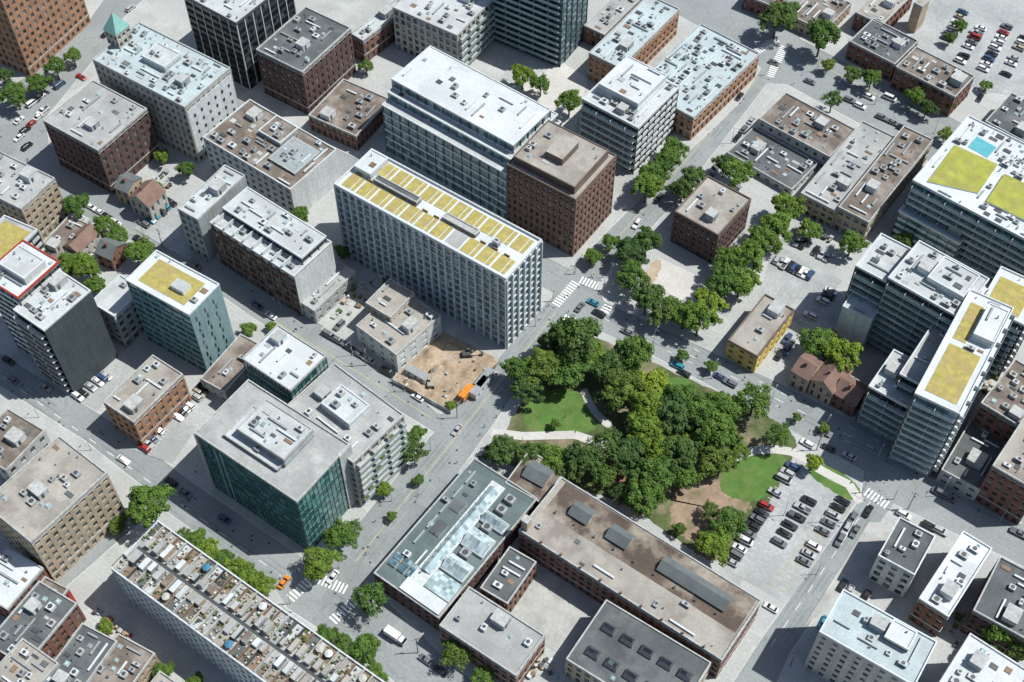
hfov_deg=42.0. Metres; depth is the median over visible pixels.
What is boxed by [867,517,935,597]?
black roof house
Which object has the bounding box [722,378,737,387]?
parked suv
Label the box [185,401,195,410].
parked suv
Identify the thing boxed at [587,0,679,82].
brick factory
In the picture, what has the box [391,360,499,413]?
construction fence
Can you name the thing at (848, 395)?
brick house
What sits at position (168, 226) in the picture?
parking lot
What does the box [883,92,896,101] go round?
van
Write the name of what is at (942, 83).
brick shop
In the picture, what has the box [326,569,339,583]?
car
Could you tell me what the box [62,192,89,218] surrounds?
linden tree
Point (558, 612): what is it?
concrete yard
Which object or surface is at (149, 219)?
parked car
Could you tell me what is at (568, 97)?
linden tree
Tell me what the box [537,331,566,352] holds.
maple tree
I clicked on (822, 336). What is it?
linden tree
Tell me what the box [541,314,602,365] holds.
maple tree
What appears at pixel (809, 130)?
commercial building
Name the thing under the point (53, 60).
linden tree
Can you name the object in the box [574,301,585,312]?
car
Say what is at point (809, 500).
parked suv
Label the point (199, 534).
linden tree
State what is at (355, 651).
linden tree
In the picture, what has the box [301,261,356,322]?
row building
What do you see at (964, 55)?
parked suv
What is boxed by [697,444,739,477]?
maple tree
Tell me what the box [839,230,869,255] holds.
linden tree
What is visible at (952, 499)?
parked car
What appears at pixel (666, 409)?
maple tree
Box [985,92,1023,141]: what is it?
commercial building
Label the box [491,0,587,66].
glass condo tower
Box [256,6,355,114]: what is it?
brick office building
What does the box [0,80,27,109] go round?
linden tree
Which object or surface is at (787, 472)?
parked suv
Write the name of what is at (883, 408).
stepped office building
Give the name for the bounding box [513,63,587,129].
plaza
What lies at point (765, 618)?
sidewalk
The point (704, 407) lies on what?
linden tree
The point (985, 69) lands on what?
parked suv
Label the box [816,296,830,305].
parked suv
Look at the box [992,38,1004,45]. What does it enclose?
parked suv
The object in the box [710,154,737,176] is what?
maple tree
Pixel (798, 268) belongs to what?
parked car
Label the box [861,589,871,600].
parked suv
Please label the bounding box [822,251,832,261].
parked car
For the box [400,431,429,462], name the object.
maple tree
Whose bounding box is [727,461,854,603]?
parking lot
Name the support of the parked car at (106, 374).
on the parking lot at (116, 369)
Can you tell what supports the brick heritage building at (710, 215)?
on the road at (320, 604)
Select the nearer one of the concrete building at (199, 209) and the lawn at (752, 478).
the lawn at (752, 478)
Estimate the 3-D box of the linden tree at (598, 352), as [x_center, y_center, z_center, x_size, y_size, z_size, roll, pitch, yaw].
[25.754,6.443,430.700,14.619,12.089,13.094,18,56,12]
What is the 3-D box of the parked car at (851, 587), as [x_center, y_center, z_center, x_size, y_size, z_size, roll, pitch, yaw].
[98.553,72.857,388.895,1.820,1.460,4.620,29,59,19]
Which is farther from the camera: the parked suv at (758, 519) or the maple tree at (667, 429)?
the maple tree at (667, 429)
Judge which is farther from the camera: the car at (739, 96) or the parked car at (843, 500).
the car at (739, 96)
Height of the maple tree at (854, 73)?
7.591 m
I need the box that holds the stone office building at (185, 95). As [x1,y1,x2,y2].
[92,13,238,162]
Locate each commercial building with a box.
[726,126,818,194]
[742,0,782,14]
[757,92,854,168]
[787,0,851,38]
[798,120,894,228]
[832,125,933,238]
[936,404,1005,500]
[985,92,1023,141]
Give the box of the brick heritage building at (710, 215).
[670,175,751,264]
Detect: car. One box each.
[6,374,19,384]
[13,116,24,124]
[13,133,24,141]
[25,119,36,126]
[32,113,42,120]
[35,92,45,100]
[38,382,51,392]
[75,73,86,80]
[84,381,96,391]
[86,203,95,210]
[91,376,104,386]
[93,207,104,215]
[100,370,112,380]
[116,454,130,465]
[144,217,156,223]
[150,436,158,443]
[158,428,164,434]
[173,412,183,421]
[177,408,187,417]
[178,487,192,498]
[181,405,190,413]
[217,513,232,524]
[251,301,263,310]
[264,311,277,320]
[277,575,290,589]
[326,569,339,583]
[342,343,354,351]
[352,348,364,358]
[362,355,375,364]
[411,393,424,402]
[418,653,433,666]
[432,664,448,676]
[451,423,462,435]
[475,449,484,460]
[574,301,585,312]
[586,298,599,306]
[620,327,633,335]
[654,192,664,201]
[677,369,690,377]
[713,372,726,380]
[725,557,738,567]
[732,133,741,142]
[732,542,747,554]
[735,92,743,100]
[739,124,748,133]
[742,528,757,539]
[747,115,755,124]
[754,507,769,518]
[763,601,778,613]
[767,487,782,497]
[768,59,779,66]
[776,256,785,265]
[777,527,792,538]
[789,339,795,350]
[792,265,801,275]
[796,555,811,566]
[801,268,809,278]
[801,548,816,559]
[804,78,815,85]
[811,245,820,255]
[815,525,830,536]
[817,427,831,437]
[817,615,826,628]
[820,517,836,528]
[821,291,834,300]
[821,443,835,453]
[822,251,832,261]
[824,286,837,295]
[830,502,845,512]
[835,495,850,506]
[841,450,856,461]
[847,583,855,592]
[849,524,860,537]
[863,504,873,517]
[886,118,898,126]
[944,28,954,32]
[946,495,957,503]
[954,13,965,19]
[957,8,968,15]
[962,43,974,49]
[966,38,977,45]
[974,25,986,31]
[976,93,983,102]
[980,60,992,67]
[986,49,998,56]
[995,34,1006,40]
[997,28,1009,35]
[1000,70,1011,77]
[1005,59,1017,66]
[1007,54,1019,61]
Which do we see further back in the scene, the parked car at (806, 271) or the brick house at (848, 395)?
the parked car at (806, 271)
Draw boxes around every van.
[25,98,38,107]
[53,80,65,89]
[160,209,167,215]
[321,328,334,339]
[380,365,395,377]
[728,548,743,560]
[736,534,753,546]
[775,472,792,484]
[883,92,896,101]
[931,486,948,499]
[968,32,981,40]
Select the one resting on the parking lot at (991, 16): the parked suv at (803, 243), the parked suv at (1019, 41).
the parked suv at (1019, 41)
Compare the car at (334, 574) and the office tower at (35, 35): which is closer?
the car at (334, 574)
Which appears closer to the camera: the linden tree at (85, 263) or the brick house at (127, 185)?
the linden tree at (85, 263)
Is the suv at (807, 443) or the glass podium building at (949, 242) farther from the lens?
the glass podium building at (949, 242)
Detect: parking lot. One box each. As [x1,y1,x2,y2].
[65,359,130,410]
[134,196,194,260]
[134,392,214,462]
[320,289,409,373]
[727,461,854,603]
[759,248,841,364]
[803,522,913,626]
[912,0,1023,95]
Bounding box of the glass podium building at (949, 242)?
[890,205,965,259]
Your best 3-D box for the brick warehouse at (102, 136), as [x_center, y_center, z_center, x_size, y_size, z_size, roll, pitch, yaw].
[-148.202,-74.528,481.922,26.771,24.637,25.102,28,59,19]
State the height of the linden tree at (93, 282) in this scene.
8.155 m
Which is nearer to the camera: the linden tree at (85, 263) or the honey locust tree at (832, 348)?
the honey locust tree at (832, 348)
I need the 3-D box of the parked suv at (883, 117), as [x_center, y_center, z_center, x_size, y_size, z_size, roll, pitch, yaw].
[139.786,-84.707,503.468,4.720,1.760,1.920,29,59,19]
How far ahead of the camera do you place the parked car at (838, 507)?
404.58 m
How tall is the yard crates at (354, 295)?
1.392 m
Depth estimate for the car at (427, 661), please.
376.09 m
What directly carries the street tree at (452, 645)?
on the sidewalk at (765, 618)
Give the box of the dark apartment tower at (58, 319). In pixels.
[13,270,117,392]
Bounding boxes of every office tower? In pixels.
[0,0,90,75]
[184,0,296,89]
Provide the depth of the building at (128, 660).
367.75 m
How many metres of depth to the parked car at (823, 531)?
399.84 m
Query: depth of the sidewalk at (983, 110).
524.68 m
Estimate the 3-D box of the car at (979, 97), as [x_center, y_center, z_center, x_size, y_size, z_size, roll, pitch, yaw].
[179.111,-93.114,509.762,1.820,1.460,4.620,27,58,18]
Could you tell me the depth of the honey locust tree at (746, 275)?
443.88 m
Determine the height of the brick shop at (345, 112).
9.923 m
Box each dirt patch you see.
[594,460,624,487]
[645,259,661,284]
[669,475,751,546]
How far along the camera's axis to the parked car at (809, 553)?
395.47 m
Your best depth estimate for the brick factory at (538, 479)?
400.78 m
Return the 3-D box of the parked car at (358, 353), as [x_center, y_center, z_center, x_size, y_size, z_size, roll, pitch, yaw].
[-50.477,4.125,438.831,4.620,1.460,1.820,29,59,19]
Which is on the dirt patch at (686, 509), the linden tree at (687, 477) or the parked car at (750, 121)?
the linden tree at (687, 477)
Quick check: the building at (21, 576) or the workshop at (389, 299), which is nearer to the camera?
the building at (21, 576)
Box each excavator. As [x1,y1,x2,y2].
[427,369,433,388]
[461,348,482,357]
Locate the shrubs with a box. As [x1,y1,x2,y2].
[943,608,965,647]
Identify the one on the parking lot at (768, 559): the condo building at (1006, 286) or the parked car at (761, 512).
the parked car at (761, 512)
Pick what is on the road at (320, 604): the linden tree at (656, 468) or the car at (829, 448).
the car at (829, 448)
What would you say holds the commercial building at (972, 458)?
on the road at (320, 604)
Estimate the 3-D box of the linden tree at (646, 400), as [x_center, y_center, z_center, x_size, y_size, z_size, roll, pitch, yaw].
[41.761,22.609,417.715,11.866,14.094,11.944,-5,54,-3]
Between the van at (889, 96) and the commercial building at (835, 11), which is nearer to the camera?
the van at (889, 96)
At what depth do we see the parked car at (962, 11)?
538.17 m
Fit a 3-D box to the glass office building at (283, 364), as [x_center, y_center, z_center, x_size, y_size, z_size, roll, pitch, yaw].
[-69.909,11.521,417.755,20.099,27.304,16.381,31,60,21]
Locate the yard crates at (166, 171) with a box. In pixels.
[156,168,171,188]
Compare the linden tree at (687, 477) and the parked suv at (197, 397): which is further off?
the parked suv at (197, 397)
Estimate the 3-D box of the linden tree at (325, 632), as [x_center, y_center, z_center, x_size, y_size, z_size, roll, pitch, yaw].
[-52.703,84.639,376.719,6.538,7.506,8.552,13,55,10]
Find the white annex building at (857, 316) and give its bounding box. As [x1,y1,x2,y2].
[835,292,876,352]
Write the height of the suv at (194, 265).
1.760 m
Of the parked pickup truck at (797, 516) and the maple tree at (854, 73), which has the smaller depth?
the parked pickup truck at (797, 516)
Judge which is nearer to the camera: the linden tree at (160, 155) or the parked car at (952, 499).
the parked car at (952, 499)
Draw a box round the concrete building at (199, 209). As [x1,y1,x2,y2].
[177,164,246,260]
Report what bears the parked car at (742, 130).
on the road at (320, 604)
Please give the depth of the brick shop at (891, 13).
528.46 m
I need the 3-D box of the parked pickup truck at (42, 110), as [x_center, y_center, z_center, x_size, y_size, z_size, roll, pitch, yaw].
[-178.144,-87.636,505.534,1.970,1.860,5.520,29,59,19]
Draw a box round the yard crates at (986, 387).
[981,372,999,393]
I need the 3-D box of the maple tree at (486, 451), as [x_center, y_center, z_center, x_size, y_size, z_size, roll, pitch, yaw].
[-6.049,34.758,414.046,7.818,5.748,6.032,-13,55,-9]
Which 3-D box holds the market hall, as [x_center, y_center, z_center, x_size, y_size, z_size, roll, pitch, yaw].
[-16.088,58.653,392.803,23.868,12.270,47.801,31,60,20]
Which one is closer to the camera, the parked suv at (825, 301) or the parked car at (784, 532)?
the parked car at (784, 532)
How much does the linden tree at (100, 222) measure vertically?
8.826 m
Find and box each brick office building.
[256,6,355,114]
[506,120,616,256]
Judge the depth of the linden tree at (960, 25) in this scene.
526.33 m
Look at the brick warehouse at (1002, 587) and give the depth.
374.07 m
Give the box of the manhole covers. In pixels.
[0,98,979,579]
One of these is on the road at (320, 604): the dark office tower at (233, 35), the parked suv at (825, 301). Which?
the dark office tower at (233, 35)
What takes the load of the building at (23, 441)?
on the road at (320, 604)
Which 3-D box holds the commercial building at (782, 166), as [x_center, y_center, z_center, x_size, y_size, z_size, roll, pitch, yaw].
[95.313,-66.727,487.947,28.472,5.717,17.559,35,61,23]
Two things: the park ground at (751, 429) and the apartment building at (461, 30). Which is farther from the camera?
the apartment building at (461, 30)
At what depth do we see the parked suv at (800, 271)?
458.17 m
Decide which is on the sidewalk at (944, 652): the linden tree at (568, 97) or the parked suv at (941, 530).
the parked suv at (941, 530)
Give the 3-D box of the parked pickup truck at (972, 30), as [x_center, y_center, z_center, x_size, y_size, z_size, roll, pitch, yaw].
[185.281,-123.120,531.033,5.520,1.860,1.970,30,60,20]
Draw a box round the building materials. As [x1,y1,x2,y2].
[406,349,484,397]
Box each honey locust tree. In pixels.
[195,537,219,559]
[221,556,246,575]
[630,171,664,202]
[639,368,670,393]
[680,422,707,450]
[681,303,723,335]
[693,287,729,314]
[726,265,761,297]
[731,238,764,272]
[805,453,823,470]
[815,335,841,359]
[822,338,864,371]
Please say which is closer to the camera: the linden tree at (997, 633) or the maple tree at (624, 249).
the linden tree at (997, 633)
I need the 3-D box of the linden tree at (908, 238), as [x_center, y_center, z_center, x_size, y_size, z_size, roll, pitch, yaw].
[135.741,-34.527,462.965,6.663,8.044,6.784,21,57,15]
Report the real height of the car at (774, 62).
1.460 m
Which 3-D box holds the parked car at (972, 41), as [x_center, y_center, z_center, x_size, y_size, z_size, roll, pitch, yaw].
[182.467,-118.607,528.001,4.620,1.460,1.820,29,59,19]
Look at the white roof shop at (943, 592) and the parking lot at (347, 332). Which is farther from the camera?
the parking lot at (347, 332)
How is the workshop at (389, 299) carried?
on the road at (320, 604)
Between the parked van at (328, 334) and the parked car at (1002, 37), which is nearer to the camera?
the parked van at (328, 334)
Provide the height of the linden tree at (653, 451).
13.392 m
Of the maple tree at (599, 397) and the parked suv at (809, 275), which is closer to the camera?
the maple tree at (599, 397)
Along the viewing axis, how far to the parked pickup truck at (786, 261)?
460.40 m
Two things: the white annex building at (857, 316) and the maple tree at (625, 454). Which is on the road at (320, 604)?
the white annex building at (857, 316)
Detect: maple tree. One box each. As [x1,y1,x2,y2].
[0,67,14,83]
[108,514,127,535]
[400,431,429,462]
[482,443,500,459]
[486,434,520,465]
[509,372,545,403]
[516,440,542,465]
[523,346,563,389]
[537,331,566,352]
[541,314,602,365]
[561,440,605,479]
[587,348,628,387]
[592,389,621,414]
[601,368,647,409]
[607,436,645,476]
[615,236,649,265]
[630,280,665,314]
[631,225,661,257]
[643,417,681,437]
[647,293,686,326]
[656,393,702,434]
[657,435,700,474]
[666,177,693,202]
[680,164,706,189]
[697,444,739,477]
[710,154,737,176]
[757,0,798,38]
[779,0,801,17]
[843,65,864,83]
[919,99,939,117]
[1002,642,1023,660]
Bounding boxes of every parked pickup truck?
[36,105,49,113]
[132,234,142,240]
[779,257,790,269]
[787,509,806,522]
[794,501,811,514]
[969,28,983,35]
[1009,526,1023,539]
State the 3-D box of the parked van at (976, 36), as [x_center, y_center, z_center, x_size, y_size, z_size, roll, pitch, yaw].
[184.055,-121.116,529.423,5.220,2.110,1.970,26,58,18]
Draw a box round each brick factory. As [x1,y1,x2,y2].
[505,451,565,506]
[518,476,761,678]
[583,0,641,46]
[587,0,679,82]
[652,23,759,139]
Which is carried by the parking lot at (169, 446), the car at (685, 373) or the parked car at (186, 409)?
the parked car at (186, 409)
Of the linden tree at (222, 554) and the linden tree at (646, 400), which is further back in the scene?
the linden tree at (646, 400)
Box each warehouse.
[0,435,125,581]
[43,79,159,193]
[203,99,340,217]
[960,556,1023,661]
[971,358,1023,443]
[975,418,1023,524]
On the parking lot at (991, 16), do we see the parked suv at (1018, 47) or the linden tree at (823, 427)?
the parked suv at (1018, 47)
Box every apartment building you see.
[0,151,68,240]
[125,250,234,371]
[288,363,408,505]
[333,148,542,348]
[392,0,496,64]
[803,589,937,681]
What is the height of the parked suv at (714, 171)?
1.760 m
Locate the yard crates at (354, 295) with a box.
[330,273,386,319]
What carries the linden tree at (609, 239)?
on the road at (320, 604)
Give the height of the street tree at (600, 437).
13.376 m
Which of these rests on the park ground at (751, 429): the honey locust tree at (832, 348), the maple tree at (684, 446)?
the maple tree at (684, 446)
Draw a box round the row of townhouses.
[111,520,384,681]
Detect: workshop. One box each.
[365,278,414,322]
[565,599,710,681]
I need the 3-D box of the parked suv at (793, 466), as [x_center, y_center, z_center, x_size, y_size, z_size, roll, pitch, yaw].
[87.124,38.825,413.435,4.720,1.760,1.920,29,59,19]
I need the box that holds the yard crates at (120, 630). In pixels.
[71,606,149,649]
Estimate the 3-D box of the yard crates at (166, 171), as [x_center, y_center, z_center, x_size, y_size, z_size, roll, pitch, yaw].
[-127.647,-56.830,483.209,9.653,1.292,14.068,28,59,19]
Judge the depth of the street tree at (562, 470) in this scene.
402.36 m
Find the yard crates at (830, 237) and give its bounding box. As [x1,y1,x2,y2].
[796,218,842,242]
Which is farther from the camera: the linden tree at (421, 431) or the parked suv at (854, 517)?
the linden tree at (421, 431)
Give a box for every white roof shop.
[907,530,991,636]
[938,633,1023,681]
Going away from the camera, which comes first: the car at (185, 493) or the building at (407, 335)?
the car at (185, 493)
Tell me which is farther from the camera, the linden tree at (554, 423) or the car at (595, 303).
the car at (595, 303)
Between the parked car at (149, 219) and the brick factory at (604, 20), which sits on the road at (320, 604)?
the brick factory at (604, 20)
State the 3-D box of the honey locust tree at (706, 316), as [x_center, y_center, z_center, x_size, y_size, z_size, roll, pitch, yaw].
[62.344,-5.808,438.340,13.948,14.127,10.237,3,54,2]
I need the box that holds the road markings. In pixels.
[3,38,1020,643]
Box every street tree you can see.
[175,526,190,537]
[345,518,364,536]
[350,581,389,617]
[441,638,479,671]
[470,664,495,681]
[551,459,579,482]
[585,426,622,466]
[589,463,617,488]
[607,482,628,507]
[701,498,718,519]
[736,380,772,419]
[765,419,789,446]
[820,90,842,112]
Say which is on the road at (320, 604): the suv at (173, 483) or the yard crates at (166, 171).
the suv at (173, 483)
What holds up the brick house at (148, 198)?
on the road at (320, 604)
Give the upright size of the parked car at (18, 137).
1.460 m
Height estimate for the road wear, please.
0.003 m
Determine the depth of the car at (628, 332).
443.85 m
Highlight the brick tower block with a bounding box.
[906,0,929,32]
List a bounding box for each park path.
[490,428,606,447]
[580,388,612,427]
[735,445,864,503]
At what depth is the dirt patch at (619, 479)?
412.15 m
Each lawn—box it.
[523,389,600,433]
[655,377,695,405]
[720,453,786,501]
[808,465,859,499]
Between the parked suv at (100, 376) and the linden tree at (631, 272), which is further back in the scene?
the linden tree at (631, 272)
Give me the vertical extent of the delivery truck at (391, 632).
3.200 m
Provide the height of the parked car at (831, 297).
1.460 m
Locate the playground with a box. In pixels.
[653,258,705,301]
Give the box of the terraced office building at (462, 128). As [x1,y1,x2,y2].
[381,45,561,219]
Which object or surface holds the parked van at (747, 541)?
on the parking lot at (768, 559)
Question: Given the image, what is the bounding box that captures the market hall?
[374,458,537,630]
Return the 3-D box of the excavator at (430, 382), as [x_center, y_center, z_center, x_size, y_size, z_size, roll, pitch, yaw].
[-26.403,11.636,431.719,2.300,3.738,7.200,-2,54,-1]
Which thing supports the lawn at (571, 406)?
on the park ground at (751, 429)
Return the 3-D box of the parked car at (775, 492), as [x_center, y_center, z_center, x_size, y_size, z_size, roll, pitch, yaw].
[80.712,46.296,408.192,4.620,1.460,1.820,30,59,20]
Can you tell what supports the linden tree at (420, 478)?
on the road at (320, 604)
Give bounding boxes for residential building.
[0,215,47,257]
[0,239,63,358]
[904,115,1023,280]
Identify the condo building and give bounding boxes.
[887,289,1014,476]
[986,266,1023,377]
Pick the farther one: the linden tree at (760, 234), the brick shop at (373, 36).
the brick shop at (373, 36)
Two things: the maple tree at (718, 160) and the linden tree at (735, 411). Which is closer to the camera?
the linden tree at (735, 411)
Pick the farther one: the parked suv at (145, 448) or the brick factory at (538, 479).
the parked suv at (145, 448)
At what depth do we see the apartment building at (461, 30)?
510.64 m
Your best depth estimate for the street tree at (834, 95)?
498.81 m
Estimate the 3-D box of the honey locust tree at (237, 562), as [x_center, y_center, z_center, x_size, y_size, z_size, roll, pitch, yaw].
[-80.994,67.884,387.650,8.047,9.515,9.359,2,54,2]
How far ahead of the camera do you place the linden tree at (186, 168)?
480.32 m
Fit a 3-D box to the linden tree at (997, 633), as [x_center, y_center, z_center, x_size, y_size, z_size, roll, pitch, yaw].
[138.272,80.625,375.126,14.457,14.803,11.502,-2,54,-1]
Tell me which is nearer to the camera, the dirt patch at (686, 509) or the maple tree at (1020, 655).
the maple tree at (1020, 655)
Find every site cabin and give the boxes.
[405,364,429,384]
[469,375,489,399]
[474,366,494,384]
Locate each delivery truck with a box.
[383,624,407,645]
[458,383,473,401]
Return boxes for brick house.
[63,223,100,253]
[94,237,126,270]
[114,172,142,206]
[129,179,168,220]
[788,352,824,393]
[807,357,852,405]
[830,375,867,416]
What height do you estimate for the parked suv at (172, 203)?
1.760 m
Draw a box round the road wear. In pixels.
[0,49,1020,650]
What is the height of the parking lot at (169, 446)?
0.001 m
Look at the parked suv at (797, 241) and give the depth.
466.37 m
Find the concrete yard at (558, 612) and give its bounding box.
[511,563,600,657]
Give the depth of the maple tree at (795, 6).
529.65 m
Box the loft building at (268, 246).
[210,186,336,315]
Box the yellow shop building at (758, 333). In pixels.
[724,294,794,372]
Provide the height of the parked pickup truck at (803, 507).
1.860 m
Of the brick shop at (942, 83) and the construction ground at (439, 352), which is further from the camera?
the brick shop at (942, 83)
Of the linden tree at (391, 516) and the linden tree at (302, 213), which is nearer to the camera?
the linden tree at (391, 516)
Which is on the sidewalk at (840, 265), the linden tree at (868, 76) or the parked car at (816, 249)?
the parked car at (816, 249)
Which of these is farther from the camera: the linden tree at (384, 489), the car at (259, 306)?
the car at (259, 306)
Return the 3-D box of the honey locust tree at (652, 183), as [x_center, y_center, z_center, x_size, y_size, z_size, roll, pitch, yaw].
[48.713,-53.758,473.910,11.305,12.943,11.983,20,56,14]
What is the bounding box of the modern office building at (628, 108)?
[580,55,678,173]
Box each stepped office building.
[837,233,911,320]
[855,349,912,441]
[867,240,989,356]
[895,323,946,397]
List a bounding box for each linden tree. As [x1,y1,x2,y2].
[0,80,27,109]
[25,73,54,93]
[42,55,65,79]
[57,252,78,273]
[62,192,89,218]
[63,46,81,66]
[72,251,102,278]
[82,274,105,293]
[92,215,115,234]
[97,617,112,633]
[103,223,127,241]
[123,235,154,262]
[125,484,176,527]
[152,661,174,677]
[153,148,168,164]
[173,161,194,178]
[184,527,205,545]
[185,670,203,681]
[215,549,235,567]
[235,561,263,586]
[239,322,256,336]
[253,575,276,595]
[264,321,275,331]
[291,205,309,221]
[301,546,344,580]
[316,623,338,642]
[322,516,358,548]
[334,245,352,258]
[334,632,352,649]
[341,633,381,667]
[357,58,373,73]
[366,660,388,681]
[375,481,394,495]
[386,511,397,521]
[411,425,427,436]
[411,473,423,484]
[444,401,455,410]
[499,356,531,380]
[510,63,536,89]
[530,73,549,96]
[537,441,566,471]
[547,350,595,388]
[550,418,561,427]
[554,89,581,115]
[574,340,610,377]
[584,248,595,263]
[587,249,603,265]
[601,234,619,250]
[613,334,654,372]
[615,259,650,289]
[622,478,666,518]
[625,390,661,421]
[626,412,664,442]
[628,453,673,497]
[638,160,671,190]
[641,435,677,467]
[653,145,681,176]
[660,136,689,158]
[660,383,697,413]
[665,299,699,328]
[668,465,702,488]
[671,522,686,534]
[674,349,689,361]
[686,393,732,445]
[694,525,731,566]
[696,409,743,449]
[703,360,719,370]
[704,390,744,419]
[705,264,745,297]
[706,505,748,538]
[711,246,747,267]
[720,157,755,188]
[729,443,750,460]
[747,223,783,256]
[758,208,792,242]
[770,191,807,218]
[792,412,801,422]
[796,327,836,357]
[797,217,822,238]
[807,17,841,56]
[819,421,829,432]
[820,58,836,72]
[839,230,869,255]
[862,69,881,89]
[894,232,914,246]
[902,86,924,107]
[937,126,952,142]
[943,32,957,45]
[951,20,967,34]
[979,79,993,90]
[980,637,1001,652]
[982,608,1016,644]
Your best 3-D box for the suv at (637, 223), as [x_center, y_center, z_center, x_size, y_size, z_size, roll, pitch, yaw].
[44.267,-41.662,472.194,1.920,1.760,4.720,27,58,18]
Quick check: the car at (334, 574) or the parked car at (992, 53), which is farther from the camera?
the parked car at (992, 53)
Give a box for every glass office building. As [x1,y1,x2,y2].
[193,379,355,549]
[242,324,328,403]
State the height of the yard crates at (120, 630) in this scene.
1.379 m
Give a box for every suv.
[1,355,15,365]
[18,125,30,133]
[20,141,32,150]
[71,391,84,401]
[77,388,89,397]
[95,372,108,382]
[125,4,135,11]
[137,443,151,453]
[138,219,150,227]
[145,440,154,448]
[164,476,178,487]
[167,197,177,206]
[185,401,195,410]
[189,261,201,270]
[190,391,202,401]
[193,387,206,397]
[196,382,208,393]
[332,335,345,345]
[333,319,345,330]
[592,308,605,318]
[631,218,641,228]
[670,361,684,369]
[710,167,718,174]
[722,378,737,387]
[745,520,760,531]
[749,513,765,524]
[758,500,774,511]
[771,536,787,548]
[772,254,781,264]
[774,349,784,360]
[779,467,794,478]
[781,332,792,344]
[782,343,790,355]
[782,519,797,530]
[785,260,794,270]
[785,461,800,471]
[789,262,798,272]
[792,236,802,246]
[797,266,806,276]
[798,239,808,249]
[799,438,814,448]
[801,495,816,506]
[803,310,817,319]
[805,269,815,280]
[806,539,822,551]
[816,248,826,259]
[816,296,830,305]
[825,509,841,520]
[834,532,845,547]
[836,578,848,591]
[841,521,851,534]
[843,95,855,103]
[846,511,858,524]
[854,101,866,109]
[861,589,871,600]
[862,91,875,100]
[875,112,887,121]
[896,508,911,520]
[921,519,935,531]
[933,524,948,536]
[954,56,966,64]
[958,52,969,59]
[977,64,989,72]
[982,54,994,62]
[989,43,1001,51]
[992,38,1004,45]
[1001,23,1013,29]
[1012,44,1023,51]
[1015,38,1023,45]
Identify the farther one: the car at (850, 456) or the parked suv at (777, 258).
the parked suv at (777, 258)
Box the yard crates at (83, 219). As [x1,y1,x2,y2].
[49,217,95,256]
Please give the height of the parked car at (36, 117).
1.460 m
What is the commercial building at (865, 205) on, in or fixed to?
on the road at (320, 604)
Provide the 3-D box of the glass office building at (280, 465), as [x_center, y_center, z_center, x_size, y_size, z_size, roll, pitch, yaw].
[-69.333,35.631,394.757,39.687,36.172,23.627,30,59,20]
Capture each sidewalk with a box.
[0,0,102,92]
[0,211,433,559]
[0,386,141,579]
[0,509,394,681]
[45,61,552,413]
[122,0,760,268]
[374,332,863,681]
[597,83,1023,464]
[777,504,1023,681]
[800,0,1023,122]
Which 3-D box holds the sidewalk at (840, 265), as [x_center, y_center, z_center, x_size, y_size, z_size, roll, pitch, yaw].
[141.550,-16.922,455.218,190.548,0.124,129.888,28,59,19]
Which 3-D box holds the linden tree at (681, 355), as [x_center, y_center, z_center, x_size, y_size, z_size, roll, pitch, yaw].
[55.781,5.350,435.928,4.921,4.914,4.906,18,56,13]
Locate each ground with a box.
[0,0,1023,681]
[393,331,498,408]
[507,334,796,560]
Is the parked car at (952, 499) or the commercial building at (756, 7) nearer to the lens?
the parked car at (952, 499)
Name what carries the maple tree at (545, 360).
on the park ground at (751, 429)
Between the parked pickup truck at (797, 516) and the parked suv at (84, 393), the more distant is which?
the parked suv at (84, 393)
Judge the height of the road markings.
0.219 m
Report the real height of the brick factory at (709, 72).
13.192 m
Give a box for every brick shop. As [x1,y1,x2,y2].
[0,581,86,665]
[41,576,76,601]
[46,623,117,681]
[103,354,191,444]
[308,78,387,150]
[351,0,398,60]
[480,546,536,612]
[845,18,918,81]
[851,0,911,31]
[890,46,974,116]
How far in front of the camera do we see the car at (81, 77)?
516.00 m
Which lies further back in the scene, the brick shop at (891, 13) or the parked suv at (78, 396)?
the brick shop at (891, 13)
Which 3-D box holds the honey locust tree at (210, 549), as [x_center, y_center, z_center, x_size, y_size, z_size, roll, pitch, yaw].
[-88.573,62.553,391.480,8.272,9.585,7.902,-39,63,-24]
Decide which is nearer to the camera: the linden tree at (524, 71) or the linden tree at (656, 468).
the linden tree at (656, 468)
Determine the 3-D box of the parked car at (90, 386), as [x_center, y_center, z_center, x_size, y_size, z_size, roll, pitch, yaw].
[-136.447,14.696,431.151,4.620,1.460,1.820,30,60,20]
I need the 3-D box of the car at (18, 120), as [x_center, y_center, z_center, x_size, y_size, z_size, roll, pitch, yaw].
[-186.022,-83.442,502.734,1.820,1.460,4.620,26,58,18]
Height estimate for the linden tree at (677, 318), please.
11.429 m
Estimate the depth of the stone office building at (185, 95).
481.14 m
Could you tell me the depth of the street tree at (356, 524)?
395.14 m
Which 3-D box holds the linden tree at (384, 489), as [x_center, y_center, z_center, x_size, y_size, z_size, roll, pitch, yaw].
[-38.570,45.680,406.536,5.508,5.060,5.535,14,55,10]
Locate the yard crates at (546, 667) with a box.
[527,657,559,679]
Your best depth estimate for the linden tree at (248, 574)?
384.12 m

